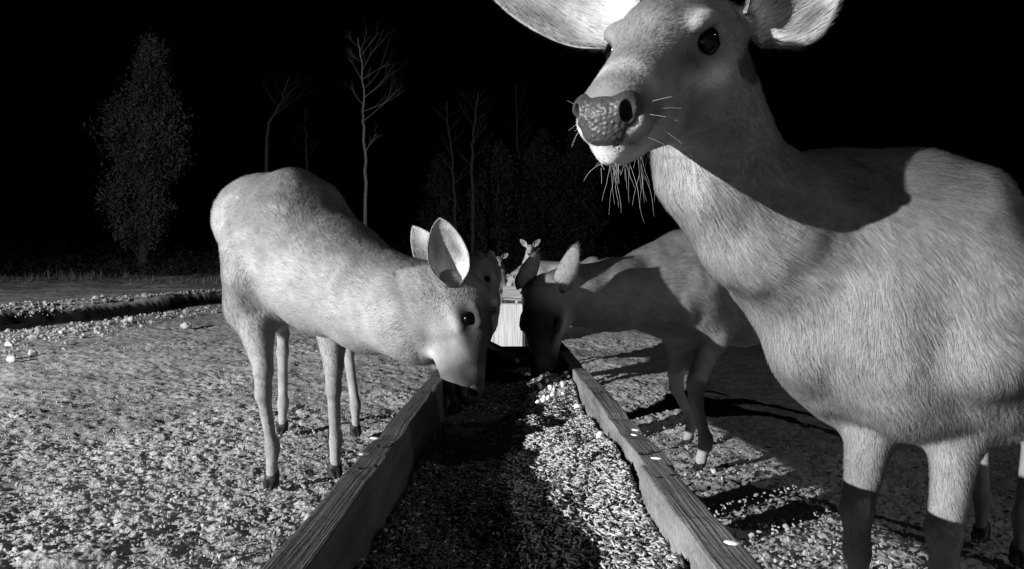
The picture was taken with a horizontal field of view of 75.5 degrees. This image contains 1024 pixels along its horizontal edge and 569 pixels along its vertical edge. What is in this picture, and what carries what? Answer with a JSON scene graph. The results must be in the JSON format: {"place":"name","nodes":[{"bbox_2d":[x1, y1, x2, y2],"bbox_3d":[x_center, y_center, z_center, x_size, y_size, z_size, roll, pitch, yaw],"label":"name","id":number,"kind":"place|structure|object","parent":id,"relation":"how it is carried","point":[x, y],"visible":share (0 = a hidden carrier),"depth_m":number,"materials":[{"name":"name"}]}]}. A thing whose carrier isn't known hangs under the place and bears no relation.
{"place":"outdoors","nodes":[
{"label":"outdoors","id":0,"kind":"place"},
{"bbox_2d":[0,244,1020,568],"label":"ground","id":1,"kind":"structure","parent":0,"point":[744,384],"depth_m":2.65,"materials":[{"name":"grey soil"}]},
{"bbox_2d":[4,341,13,346],"bbox_3d":[-4.289,0.513,5.641,0.080,0.073,0.055,0,0,0],"label":"stone","id":2,"kind":"object","parent":1,"relation":"on","point":[9,343],"visible":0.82,"depth_m":5.62,"materials":[{"name":"white stone"}]},
{"bbox_2d":[6,356,15,362],"bbox_3d":[-3.661,0.550,4.837,0.074,0.062,0.039,0,0,0],"label":"stone","id":3,"kind":"object","parent":1,"relation":"on","point":[10,359],"visible":0.94,"depth_m":4.82,"materials":[{"name":"white stone"}]},
{"bbox_2d":[0,304,221,359],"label":"rubble","id":4,"kind":"object","parent":1,"relation":"on","point":[32,336],"visible":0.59,"depth_m":6.86,"materials":[{"name":"grey gravel"}]},
{"bbox_2d":[0,289,221,316],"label":"gravel","id":5,"kind":"object","parent":1,"relation":"on","point":[104,300],"visible":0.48,"depth_m":8.87,"materials":[{"name":"grey gravel"}]},
{"bbox_2d":[122,316,133,322],"bbox_3d":[-4.466,0.414,7.704,0.119,0.097,0.112,0,0,-38],"label":"stone","id":6,"kind":"object","parent":1,"relation":"on","point":[130,319],"visible":0.77,"depth_m":7.67,"materials":[{"name":"white stone"}]},
{"bbox_2d":[83,26,196,274],"bbox_3d":[-12.027,-4.244,21.459,3.163,8.098,2.500,0,0,-33],"label":"evergreen tree","id":7,"kind":"object","parent":1,"relation":"on","point":[145,230],"visible":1,"depth_m":21.27,"materials":[{"name":"grey plant"}]},
{"bbox_2d":[180,321,191,328],"bbox_3d":[-3.485,0.439,7.088,0.107,0.084,0.143,0,0,0],"label":"stone","id":8,"kind":"object","parent":1,"relation":"on","point":[186,325],"visible":1,"depth_m":7.04,"materials":[{"name":"white stone"}]},
{"bbox_2d":[0,267,511,283],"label":"dry weeds","id":9,"kind":"object","parent":1,"relation":"on","point":[84,278],"visible":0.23,"depth_m":17.25,"materials":[{"name":"grey plant"}]},
{"bbox_2d":[261,71,320,172],"bbox_3d":[-8.331,-4.319,25.049,2.186,7.919,1.247,0,0,-18],"label":"bare tree","id":10,"kind":"object","parent":1,"relation":"on","point":[267,139],"visible":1,"depth_m":24.84,"materials":[{"name":"grey plant"}]},
{"bbox_2d":[291,106,320,170],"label":"bare tree","id":11,"kind":"object","parent":1,"relation":"on","point":[306,157],"visible":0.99,"depth_m":29.75,"materials":[{"name":"grey plant"}]},
{"bbox_2d":[0,234,663,277],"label":"undergrowth","id":12,"kind":"object","parent":1,"relation":"on","point":[44,266],"visible":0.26,"depth_m":22.62,"materials":[{"name":"grey plant"}]},
{"bbox_2d":[210,167,492,490],"bbox_3d":[-0.649,0.111,2.151,0.586,0.978,1.620,0,0,-29],"label":"deer","id":13,"kind":"object","parent":1,"relation":"on","point":[300,249],"visible":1,"depth_m":1.78},
{"bbox_2d":[345,13,405,225],"bbox_3d":[-4.519,-4.721,22.387,2.543,8.991,1.774,0,0,12],"label":"bare tree","id":14,"kind":"object","parent":1,"relation":"on","point":[365,171],"visible":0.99,"depth_m":21.95,"materials":[{"name":"grey plant"}]},
{"bbox_2d":[403,151,468,240],"bbox_3d":[-3.324,-3.371,30.137,2.870,5.542,2.702,0,0,35],"label":"evergreen tree","id":15,"kind":"object","parent":1,"relation":"on","point":[440,167],"visible":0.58,"depth_m":29.81,"materials":[{"name":"black plant"}]},
{"bbox_2d":[434,101,469,231],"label":"bare tree","id":16,"kind":"object","parent":1,"relation":"on","point":[454,194],"visible":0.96,"depth_m":25.10,"materials":[{"name":"grey plant"}]},
{"bbox_2d":[455,86,495,253],"bbox_3d":[-1.373,-3.798,23.969,1.600,7.159,1.056,0,0,-11],"label":"bare tree","id":17,"kind":"object","parent":1,"relation":"on","point":[472,193],"visible":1,"depth_m":23.96,"materials":[{"name":"grey plant"}]},
{"bbox_2d":[469,250,501,332],"bbox_3d":[-0.223,0.221,3.430,0.330,0.758,1.306,0,0,-7],"label":"deer","id":18,"kind":"object","parent":1,"relation":"on","point":[485,268],"visible":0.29,"depth_m":2.82},
{"bbox_2d":[459,134,539,266],"bbox_3d":[-0.508,-3.270,26.908,3.335,5.906,2.939,0,0,0],"label":"evergreen tree","id":19,"kind":"object","parent":1,"relation":"on","point":[498,163],"visible":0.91,"depth_m":26.68,"materials":[{"name":"black plant"}]},
{"bbox_2d":[495,253,507,302],"bbox_3d":[-0.247,0.018,8.478,0.283,0.812,1.004,0,0,-12],"label":"deer","id":20,"kind":"object","parent":1,"relation":"on","point":[503,282],"visible":0.12,"depth_m":8.14},
{"bbox_2d":[491,303,524,345],"bbox_3d":[-0.037,0.362,5.683,0.296,0.393,0.306,0,0,0],"label":"wooden box","id":21,"kind":"object","parent":1,"relation":"on","point":[508,332],"visible":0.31,"depth_m":5.54,"materials":[{"name":"white wood"}]},
{"bbox_2d":[261,341,762,568],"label":"feeding trough","id":22,"kind":"object","parent":1,"relation":"on","point":[345,520],"visible":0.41,"depth_m":0.76,"materials":[{"name":"grey wood"}]},
{"bbox_2d":[355,361,687,568],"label":"chaff","id":23,"kind":"object","parent":22,"relation":"on","point":[459,488],"visible":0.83,"depth_m":0.86,"materials":[{"name":"grey food"}]},
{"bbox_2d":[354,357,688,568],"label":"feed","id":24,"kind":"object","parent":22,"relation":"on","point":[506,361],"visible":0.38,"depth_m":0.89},
{"bbox_2d":[488,342,522,361],"bbox_3d":[-0.027,0.220,2.175,0.122,0.062,0.045,0,0,26],"label":"wood offcut","id":25,"kind":"object","parent":24,"relation":"on","point":[511,355],"visible":0.92,"depth_m":2.16,"materials":[{"name":"black wood"}]},
{"bbox_2d":[360,364,683,568],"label":"grain","id":26,"kind":"object","parent":22,"relation":"in","point":[603,448],"visible":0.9,"depth_m":0.83},
{"bbox_2d":[535,400,541,405],"bbox_3d":[0.062,0.274,1.532,0.011,0.014,0.016,0,0,39],"label":"corn kernel","id":27,"kind":"object","parent":26,"relation":"on","point":[538,402],"visible":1,"depth_m":1.53,"materials":[{"name":"white food"}]},
{"bbox_2d":[573,403,582,409],"bbox_3d":[0.147,0.273,1.477,0.021,0.014,0.016,18,34,16],"label":"corn kernel","id":28,"kind":"object","parent":26,"relation":"on","point":[576,405],"visible":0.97,"depth_m":1.47,"materials":[{"name":"white food"}]},
{"bbox_2d":[596,431,604,437],"bbox_3d":[0.147,0.250,1.104,0.019,0.012,0.014,-20,-18,-32],"label":"corn kernel","id":29,"kind":"object","parent":26,"relation":"on","point":[601,433],"visible":0.94,"depth_m":1.10,"materials":[{"name":"white food"}]},
{"bbox_2d":[724,540,742,545],"bbox_3d":[0.186,0.217,0.557,0.018,0.003,0.008,5,5,-6],"label":"grain husk","id":30,"kind":"object","parent":22,"relation":"on","point":[733,542],"visible":1,"depth_m":0.55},
{"bbox_2d":[502,286,521,302],"bbox_3d":[0.003,0.261,7.070,0.210,0.500,0.362,0,0,0],"label":"feed bin","id":31,"kind":"object","parent":1,"relation":"on","point":[511,293],"visible":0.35,"depth_m":6.89,"materials":[{"name":"grey wood"}]},
{"bbox_2d":[506,265,522,302],"bbox_3d":[0.252,0.112,7.836,0.271,0.679,0.980,0,0,32],"label":"deer","id":32,"kind":"object","parent":1,"relation":"on","point":[510,278],"visible":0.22,"depth_m":7.50},
{"bbox_2d":[505,85,533,266],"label":"bare tree","id":33,"kind":"object","parent":1,"relation":"on","point":[518,166],"visible":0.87,"depth_m":28.90,"materials":[{"name":"grey plant"}]},
{"bbox_2d":[520,239,539,262],"bbox_3d":[0.339,-0.115,9.270,0.346,1.008,1.045,0,0,16],"label":"deer","id":34,"kind":"object","parent":1,"relation":"on","point":[529,249],"visible":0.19,"depth_m":8.95},
{"bbox_2d":[512,127,584,260],"bbox_3d":[1.481,-3.535,28.008,3.153,6.287,3.105,0,0,0],"label":"evergreen tree","id":35,"kind":"object","parent":1,"relation":"on","point":[542,156],"visible":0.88,"depth_m":27.77,"materials":[{"name":"black plant"}]},
{"bbox_2d":[537,256,599,274],"bbox_3d":[0.616,0.083,7.264,1.043,0.774,0.318,0,0,14],"label":"deer","id":36,"kind":"object","parent":1,"relation":"on","point":[546,266],"visible":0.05,"depth_m":7.21},
{"bbox_2d":[540,126,609,259],"bbox_3d":[2.692,-3.709,28.881,3.360,6.484,2.779,0,0,0],"label":"evergreen tree","id":37,"kind":"object","parent":1,"relation":"on","point":[573,156],"visible":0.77,"depth_m":28.79,"materials":[{"name":"black plant"}]},
{"bbox_2d":[514,229,760,471],"bbox_3d":[0.766,0.197,2.382,1.734,0.806,0.362,0,0,-27],"label":"deer","id":38,"kind":"object","parent":1,"relation":"on","point":[671,293],"visible":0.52,"depth_m":2.07},
{"bbox_2d":[492,0,1023,568],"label":"deer","id":39,"kind":"object","parent":1,"relation":"on","point":[878,296],"visible":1,"depth_m":0.80},
{"bbox_2d":[0,0,1023,244],"label":"sky","id":40,"kind":"structure","parent":0,"point":[947,75],"materials":[{"name":"black"}]}
]}

